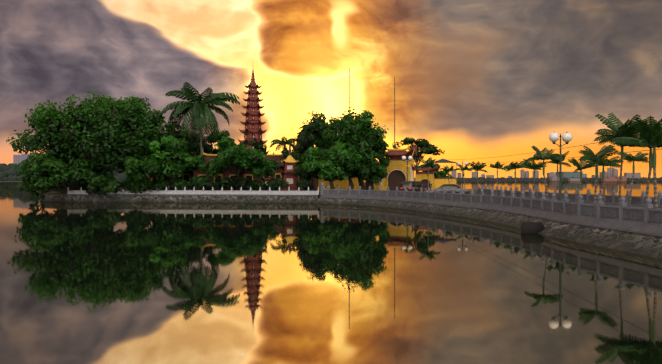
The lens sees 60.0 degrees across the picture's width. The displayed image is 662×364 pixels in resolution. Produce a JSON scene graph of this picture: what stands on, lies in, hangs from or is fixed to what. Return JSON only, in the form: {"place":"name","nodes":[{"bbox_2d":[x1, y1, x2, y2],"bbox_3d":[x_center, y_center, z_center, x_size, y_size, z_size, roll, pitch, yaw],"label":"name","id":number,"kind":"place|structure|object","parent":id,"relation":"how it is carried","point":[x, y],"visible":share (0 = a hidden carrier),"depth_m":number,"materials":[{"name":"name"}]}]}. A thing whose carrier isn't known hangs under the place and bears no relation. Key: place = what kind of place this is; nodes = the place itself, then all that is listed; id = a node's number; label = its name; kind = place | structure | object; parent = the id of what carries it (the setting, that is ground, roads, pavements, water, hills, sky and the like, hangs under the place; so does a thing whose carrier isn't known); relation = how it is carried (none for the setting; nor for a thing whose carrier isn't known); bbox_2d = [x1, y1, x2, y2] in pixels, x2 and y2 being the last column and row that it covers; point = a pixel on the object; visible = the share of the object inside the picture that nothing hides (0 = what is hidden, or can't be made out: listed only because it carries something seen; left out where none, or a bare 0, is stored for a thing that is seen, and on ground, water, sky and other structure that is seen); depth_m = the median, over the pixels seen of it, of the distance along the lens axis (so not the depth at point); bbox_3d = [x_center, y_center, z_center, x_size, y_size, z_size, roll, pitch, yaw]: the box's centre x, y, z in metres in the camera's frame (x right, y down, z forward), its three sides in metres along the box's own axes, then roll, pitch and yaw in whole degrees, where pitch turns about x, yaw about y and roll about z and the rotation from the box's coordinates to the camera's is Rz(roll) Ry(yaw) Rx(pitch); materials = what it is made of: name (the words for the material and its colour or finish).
{"place":"outdoors","nodes":[
{"label":"outdoors","id":0,"kind":"place"},
{"bbox_2d":[0,154,277,181],"bbox_3d":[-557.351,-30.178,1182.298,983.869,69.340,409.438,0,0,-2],"label":"shore","id":1,"kind":"structure","parent":0,"point":[8,173],"depth_m":1001.01,"materials":[{"name":"grey"}]},
{"bbox_2d":[39,194,317,202],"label":"retaining wall","id":2,"kind":"structure","parent":0,"point":[251,198],"depth_m":78.34,"materials":[{"name":"stone"}]},
{"bbox_2d":[67,186,318,194],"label":"balustrade","id":3,"kind":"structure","parent":2,"relation":"on","point":[194,191],"depth_m":78.15,"materials":[{"name":"stone"}]},
{"bbox_2d":[0,181,661,363],"bbox_3d":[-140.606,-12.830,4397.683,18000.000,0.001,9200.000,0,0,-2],"label":"lake water","id":4,"kind":"structure","parent":0,"point":[186,283],"depth_m":16.18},
{"bbox_2d":[0,0,661,177],"label":"sky","id":5,"kind":"structure","parent":0,"point":[475,79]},
{"bbox_2d":[46,189,653,215],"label":"land slab","id":6,"kind":"structure","parent":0,"point":[475,191],"depth_m":83.26,"materials":[{"name":"grey concrete"}]},
{"bbox_2d":[12,151,113,201],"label":"fig tree","id":7,"kind":"object","parent":6,"relation":"on","point":[46,174],"visible":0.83,"depth_m":76.84,"materials":[{"name":"green plant"}]},
{"bbox_2d":[6,89,167,175],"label":"fig tree","id":8,"kind":"object","parent":6,"relation":"on","point":[57,134],"visible":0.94,"depth_m":79.51,"materials":[{"name":"green plant"}]},
{"bbox_2d":[85,172,154,195],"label":"bush","id":9,"kind":"object","parent":6,"relation":"on","point":[101,183],"visible":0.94,"depth_m":78.06,"materials":[{"name":"green plant"}]},
{"bbox_2d":[82,95,166,177],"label":"tree","id":10,"kind":"object","parent":6,"relation":"on","point":[142,104],"visible":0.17,"depth_m":86.52,"materials":[{"name":"green plant"}]},
{"bbox_2d":[124,157,167,184],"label":"tree","id":11,"kind":"object","parent":6,"relation":"on","point":[135,172],"visible":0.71,"depth_m":77.91,"materials":[{"name":"green plant"}]},
{"bbox_2d":[155,179,172,190],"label":"shrub","id":12,"kind":"object","parent":6,"relation":"on","point":[160,185],"visible":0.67,"depth_m":79.34,"materials":[{"name":"green plant"}]},
{"bbox_2d":[136,108,197,189],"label":"tree","id":13,"kind":"object","parent":6,"relation":"on","point":[155,119],"visible":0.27,"depth_m":84.80,"materials":[{"name":"green plant"}]},
{"bbox_2d":[141,136,198,179],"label":"tree","id":14,"kind":"object","parent":6,"relation":"on","point":[175,161],"visible":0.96,"depth_m":80.14,"materials":[{"name":"green plant"}]},
{"bbox_2d":[165,179,179,189],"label":"shrub","id":15,"kind":"object","parent":6,"relation":"on","point":[170,183],"visible":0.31,"depth_m":79.75,"materials":[{"name":"green plant"}]},
{"bbox_2d":[152,153,211,187],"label":"temple hall","id":16,"kind":"structure","parent":6,"relation":"on","point":[186,176],"depth_m":92.77,"materials":[{"name":"brown tile"}]},
{"bbox_2d":[172,179,192,189],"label":"shrub","id":17,"kind":"object","parent":6,"relation":"on","point":[181,184],"visible":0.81,"depth_m":79.55,"materials":[{"name":"green plant"}]},
{"bbox_2d":[172,125,207,145],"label":"tree","id":18,"kind":"object","parent":6,"relation":"on","point":[196,135],"visible":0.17,"depth_m":95.57,"materials":[{"name":"green plant"}]},
{"bbox_2d":[184,142,205,180],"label":"hall tree","id":19,"kind":"object","parent":6,"relation":"on","point":[195,150],"visible":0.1,"depth_m":87.64,"materials":[{"name":"green plant"}]},
{"bbox_2d":[189,176,210,189],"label":"shrub","id":20,"kind":"object","parent":6,"relation":"on","point":[195,181],"visible":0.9,"depth_m":79.39,"materials":[{"name":"green plant"}]},
{"bbox_2d":[161,82,240,155],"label":"coconut palm","id":21,"kind":"object","parent":6,"relation":"on","point":[198,107],"visible":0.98,"depth_m":85.45,"materials":[{"name":"green plant"}]},
{"bbox_2d":[198,179,218,190],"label":"shrub","id":22,"kind":"object","parent":6,"relation":"on","point":[210,185],"visible":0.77,"depth_m":79.46,"materials":[{"name":"green plant"}]},
{"bbox_2d":[192,155,226,178],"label":"court tree","id":23,"kind":"object","parent":6,"relation":"on","point":[211,169],"visible":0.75,"depth_m":81.20,"materials":[{"name":"green plant"}]},
{"bbox_2d":[203,129,236,153],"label":"court tree","id":24,"kind":"object","parent":6,"relation":"on","point":[207,148],"visible":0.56,"depth_m":91.86,"materials":[{"name":"green plant"}]},
{"bbox_2d":[187,152,257,190],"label":"temple building","id":25,"kind":"structure","parent":6,"relation":"on","point":[229,173],"depth_m":84.52,"materials":[{"name":"brown tile"}]},
{"bbox_2d":[217,177,229,190],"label":"shrub","id":26,"kind":"object","parent":6,"relation":"on","point":[223,182],"visible":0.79,"depth_m":80.97,"materials":[{"name":"green plant"}]},
{"bbox_2d":[212,136,260,178],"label":"court tree","id":27,"kind":"object","parent":6,"relation":"on","point":[239,155],"visible":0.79,"depth_m":80.23,"materials":[{"name":"green plant"}]},
{"bbox_2d":[227,177,245,190],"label":"shrub","id":28,"kind":"object","parent":6,"relation":"on","point":[232,184],"visible":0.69,"depth_m":82.13,"materials":[{"name":"green plant"}]},
{"bbox_2d":[235,177,254,190],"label":"shrub","id":29,"kind":"object","parent":6,"relation":"on","point":[243,182],"visible":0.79,"depth_m":80.98,"materials":[{"name":"green plant"}]},
{"bbox_2d":[236,138,266,153],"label":"court tree","id":30,"kind":"object","parent":6,"relation":"on","point":[258,146],"visible":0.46,"depth_m":97.16,"materials":[{"name":"green plant"}]},
{"bbox_2d":[147,176,358,191],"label":"precinct wall","id":31,"kind":"structure","parent":6,"relation":"on","point":[343,184],"depth_m":95.41,"materials":[{"name":"yellow paint"}]},
{"bbox_2d":[238,70,270,182],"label":"pagoda tower","id":32,"kind":"structure","parent":6,"relation":"on","point":[252,123],"depth_m":102.54,"materials":[{"name":"brick"}]},
{"bbox_2d":[242,180,266,190],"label":"shrub","id":33,"kind":"object","parent":6,"relation":"on","point":[258,185],"visible":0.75,"depth_m":81.29,"materials":[{"name":"green plant"}]},
{"bbox_2d":[240,151,280,181],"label":"court tree","id":34,"kind":"object","parent":6,"relation":"on","point":[261,167],"visible":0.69,"depth_m":82.62,"materials":[{"name":"green plant"}]},
{"bbox_2d":[264,178,278,190],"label":"shrub","id":35,"kind":"object","parent":6,"relation":"on","point":[267,188],"visible":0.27,"depth_m":82.45,"materials":[{"name":"green plant"}]},
{"bbox_2d":[268,177,289,190],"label":"shrub","id":36,"kind":"object","parent":6,"relation":"on","point":[276,183],"visible":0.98,"depth_m":80.14,"materials":[{"name":"green plant"}]},
{"bbox_2d":[263,152,302,189],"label":"temple hall","id":37,"kind":"structure","parent":6,"relation":"on","point":[278,158],"depth_m":114.60,"materials":[{"name":"brown tile"}]},
{"bbox_2d":[270,136,295,160],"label":"royal palm","id":38,"kind":"object","parent":6,"relation":"on","point":[283,142],"visible":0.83,"depth_m":115.11,"materials":[{"name":"green"}]},
{"bbox_2d":[280,145,297,190],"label":"shrine tower","id":39,"kind":"structure","parent":6,"relation":"on","point":[289,175],"depth_m":88.85,"materials":[{"name":"red paint"}]},
{"bbox_2d":[281,142,308,165],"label":"tree","id":40,"kind":"object","parent":6,"relation":"on","point":[301,148],"visible":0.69,"depth_m":101.45,"materials":[{"name":"green plant"}]},
{"bbox_2d":[294,179,313,190],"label":"shrub","id":41,"kind":"object","parent":6,"relation":"on","point":[303,185],"visible":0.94,"depth_m":81.35,"materials":[{"name":"green plant"}]},
{"bbox_2d":[293,149,319,190],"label":"tree","id":42,"kind":"object","parent":6,"relation":"on","point":[298,170],"visible":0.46,"depth_m":85.75,"materials":[{"name":"green plant"}]},
{"bbox_2d":[291,110,329,187],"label":"tree","id":43,"kind":"object","parent":6,"relation":"on","point":[304,131],"visible":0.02,"depth_m":109.40,"materials":[{"name":"green plant"}]},
{"bbox_2d":[297,113,327,190],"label":"tree","id":44,"kind":"object","parent":6,"relation":"on","point":[312,132],"visible":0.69,"depth_m":97.69,"materials":[{"name":"green plant"}]},
{"bbox_2d":[320,183,324,194],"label":"corner pier","id":45,"kind":"structure","parent":6,"relation":"on","point":[322,185],"depth_m":76.34,"materials":[{"name":"stone"}]},
{"bbox_2d":[312,117,348,151],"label":"tree","id":46,"kind":"object","parent":6,"relation":"on","point":[329,134],"visible":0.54,"depth_m":93.23,"materials":[{"name":"green plant"}]},
{"bbox_2d":[301,147,365,188],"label":"tree","id":47,"kind":"object","parent":6,"relation":"on","point":[324,165],"visible":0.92,"depth_m":81.65,"materials":[{"name":"green plant"}]},
{"bbox_2d":[312,159,378,190],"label":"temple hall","id":48,"kind":"structure","parent":6,"relation":"on","point":[336,168],"depth_m":107.62,"materials":[{"name":"yellow tile"}]},
{"bbox_2d":[328,113,363,131],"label":"tree","id":49,"kind":"object","parent":6,"relation":"on","point":[333,118],"visible":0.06,"depth_m":111.83,"materials":[{"name":"green plant"}]},
{"bbox_2d":[328,140,373,189],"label":"tree","id":50,"kind":"object","parent":6,"relation":"on","point":[341,146],"visible":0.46,"depth_m":83.07,"materials":[{"name":"green plant"}]},
{"bbox_2d":[334,107,388,189],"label":"tree","id":51,"kind":"object","parent":6,"relation":"on","point":[355,128],"visible":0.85,"depth_m":84.22,"materials":[{"name":"green plant"}]},
{"bbox_2d":[354,159,387,189],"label":"tree","id":52,"kind":"object","parent":6,"relation":"on","point":[373,173],"visible":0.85,"depth_m":83.95,"materials":[{"name":"green plant"}]},
{"bbox_2d":[347,68,394,189],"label":"flag poles","id":53,"kind":"object","parent":6,"relation":"on","point":[394,107],"visible":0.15,"depth_m":97.25,"materials":[{"name":"grey metal"}]},
{"bbox_2d":[363,133,390,189],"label":"tree","id":54,"kind":"object","parent":6,"relation":"on","point":[382,159],"visible":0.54,"depth_m":87.55,"materials":[{"name":"green plant"}]},
{"bbox_2d":[363,143,437,190],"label":"temple gate","id":55,"kind":"structure","parent":6,"relation":"on","point":[396,172],"depth_m":94.83,"materials":[{"name":"yellow paint"}]},
{"bbox_2d":[391,137,444,171],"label":"tree behind gate","id":56,"kind":"object","parent":6,"relation":"on","point":[424,147],"visible":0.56,"depth_m":113.89,"materials":[{"name":"green plant"}]},
{"bbox_2d":[416,157,440,187],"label":"areca palm","id":57,"kind":"object","parent":6,"relation":"on","point":[428,163],"visible":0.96,"depth_m":59.64,"materials":[{"name":"green plant"}]},
{"bbox_2d":[422,159,451,177],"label":"tree","id":58,"kind":"object","parent":6,"relation":"on","point":[438,174],"visible":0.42,"depth_m":98.25,"materials":[{"name":"green plant"}]},
{"bbox_2d":[434,178,455,188],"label":"precinct wall","id":59,"kind":"structure","parent":6,"relation":"on","point":[438,182],"depth_m":94.21,"materials":[{"name":"yellow paint"}]},
{"bbox_2d":[434,159,456,184],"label":"vendor canopy","id":60,"kind":"object","parent":6,"relation":"on","point":[442,161],"visible":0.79,"depth_m":81.78,"materials":[{"name":"blue fabric"}]},
{"bbox_2d":[441,165,453,183],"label":"areca palm","id":61,"kind":"object","parent":6,"relation":"on","point":[447,169],"visible":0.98,"depth_m":80.82,"materials":[{"name":"green plant"}]},
{"bbox_2d":[453,162,472,188],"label":"areca palm","id":62,"kind":"object","parent":6,"relation":"on","point":[465,168],"visible":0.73,"depth_m":80.76,"materials":[{"name":"green plant"}]},
{"bbox_2d":[470,161,487,193],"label":"areca palm","id":63,"kind":"object","parent":6,"relation":"on","point":[476,167],"visible":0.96,"depth_m":80.99,"materials":[{"name":"green plant"}]},
{"bbox_2d":[322,186,661,225],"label":"balustrade","id":64,"kind":"object","parent":6,"relation":"on","point":[645,214],"visible":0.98,"depth_m":36.52,"materials":[{"name":"stone"}]},
{"bbox_2d":[489,161,505,195],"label":"areca palm","id":65,"kind":"object","parent":6,"relation":"on","point":[497,165],"visible":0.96,"depth_m":70.47,"materials":[{"name":"green plant"}]},
{"bbox_2d":[501,161,525,196],"bbox_3d":[20.651,-0.320,64.068,3.194,4.211,2.670,0,0,39],"label":"areca palm","id":66,"kind":"object","parent":6,"relation":"on","point":[512,165],"visible":0.92,"depth_m":64.09,"materials":[{"name":"green plant"}]},
{"bbox_2d":[382,195,657,222],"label":"walk","id":67,"kind":"structure","parent":6,"relation":"on","point":[560,211],"depth_m":32.02,"materials":[{"name":"grey concrete"}]},
{"bbox_2d":[549,132,571,200],"bbox_3d":[13.787,-0.651,34.448,1.402,4.786,0.578,0,0,-6],"label":"street lamp","id":68,"kind":"object","parent":67,"relation":"on","point":[566,137],"visible":0.94,"depth_m":34.39,"materials":[{"name":"white"}]},
{"bbox_2d":[521,159,547,190],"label":"areca palm","id":69,"kind":"object","parent":6,"relation":"on","point":[534,166],"visible":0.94,"depth_m":59.13,"materials":[{"name":"green plant"}]},
{"bbox_2d":[525,145,562,199],"bbox_3d":[13.755,-0.249,36.865,2.252,4.270,2.173,0,0,40],"label":"areca palm","id":70,"kind":"object","parent":6,"relation":"on","point":[539,155],"visible":1,"depth_m":36.87,"materials":[{"name":"green plant"}]},
{"bbox_2d":[548,151,571,200],"bbox_3d":[21.102,-0.527,53.467,2.171,4.703,2.646,0,0,34],"label":"areca palm","id":71,"kind":"object","parent":6,"relation":"on","point":[557,161],"visible":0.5,"depth_m":53.50,"materials":[{"name":"green plant"}]},
{"bbox_2d":[478,186,661,207],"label":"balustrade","id":72,"kind":"object","parent":6,"relation":"on","point":[588,197],"visible":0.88,"depth_m":50.15,"materials":[{"name":"stone"}]},
{"bbox_2d":[568,158,594,199],"bbox_3d":[21.963,-0.179,50.164,2.197,4.035,2.508,0,0,-39],"label":"areca palm","id":73,"kind":"object","parent":6,"relation":"on","point":[581,166],"visible":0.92,"depth_m":50.25,"materials":[{"name":"green plant"}]},
{"bbox_2d":[578,145,617,203],"bbox_3d":[14.356,-0.066,31.132,2.013,3.946,2.392,0,0,18],"label":"areca palm","id":74,"kind":"object","parent":6,"relation":"on","point":[598,157],"visible":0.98,"depth_m":31.03,"materials":[{"name":"green plant"}]},
{"bbox_2d":[586,156,623,203],"bbox_3d":[22.025,-0.233,46.050,2.977,4.172,2.817,0,0,-44],"label":"areca palm","id":75,"kind":"object","parent":6,"relation":"on","point":[612,162],"visible":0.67,"depth_m":45.98,"materials":[{"name":"green plant"}]},
{"bbox_2d":[592,112,646,204],"bbox_3d":[14.688,-0.859,28.798,2.797,5.545,2.976,0,0,22],"label":"areca palm","id":76,"kind":"object","parent":6,"relation":"on","point":[627,128],"visible":0.92,"depth_m":28.74,"materials":[{"name":"green plant"}]},
{"bbox_2d":[615,151,648,205],"bbox_3d":[22.682,-0.234,42.934,2.704,4.196,2.586,0,0,-2],"label":"areca palm","id":77,"kind":"object","parent":6,"relation":"on","point":[639,157],"visible":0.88,"depth_m":42.85,"materials":[{"name":"green plant"}]},
{"bbox_2d":[609,116,661,203],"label":"areca palm","id":78,"kind":"object","parent":6,"relation":"on","point":[655,126],"visible":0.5,"depth_m":26.91,"materials":[{"name":"green plant"}]},
{"bbox_2d":[612,117,661,207],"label":"areca palm","id":79,"kind":"object","parent":6,"relation":"on","point":[653,138],"visible":0.83,"depth_m":26.43,"materials":[{"name":"green plant"}]},
{"bbox_2d":[310,167,661,180],"bbox_3d":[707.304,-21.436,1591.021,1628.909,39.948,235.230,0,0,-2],"label":"shore","id":80,"kind":"structure","parent":0,"point":[610,173],"depth_m":1569.08,"materials":[{"name":"grey"}]},
{"bbox_2d":[314,195,661,258],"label":"embankment","id":81,"kind":"structure","parent":0,"point":[640,238],"depth_m":32.62,"materials":[{"name":"stone"}]},
{"bbox_2d":[521,222,543,232],"bbox_3d":[11.590,2.717,32.958,1.000,0.840,0.819,0,0,-10],"label":"drain mouth","id":82,"kind":"object","parent":81,"relation":"on","point":[532,227],"visible":0.66,"depth_m":32.64},
{"bbox_2d":[448,135,658,162],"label":"overhead cables","id":83,"kind":"object","parent":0,"point":[554,149],"visible":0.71,"depth_m":41.66,"materials":[{"name":"black plastic"}]},
{"label":"road asphalt","id":84,"kind":"structure","parent":0,"visible":0},
{"bbox_2d":[402,155,412,180],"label":"street lamp","id":85,"kind":"object","parent":84,"relation":"on","point":[410,157],"visible":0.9,"depth_m":76.23,"materials":[{"name":"white"}]},
{"bbox_2d":[400,181,426,191],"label":"car","id":86,"kind":"object","parent":84,"relation":"on","point":[410,185],"visible":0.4,"depth_m":74.05,"materials":[{"name":"black paint"}]},
{"bbox_2d":[426,184,468,193],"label":"parked saloon","id":87,"kind":"object","parent":84,"relation":"on","point":[448,187],"visible":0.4,"depth_m":66.36,"materials":[{"name":"grey paint"}]},
{"bbox_2d":[457,161,467,187],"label":"street lamp","id":88,"kind":"object","parent":84,"relation":"on","point":[466,163],"visible":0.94,"depth_m":66.42,"materials":[{"name":"white"}]}
]}

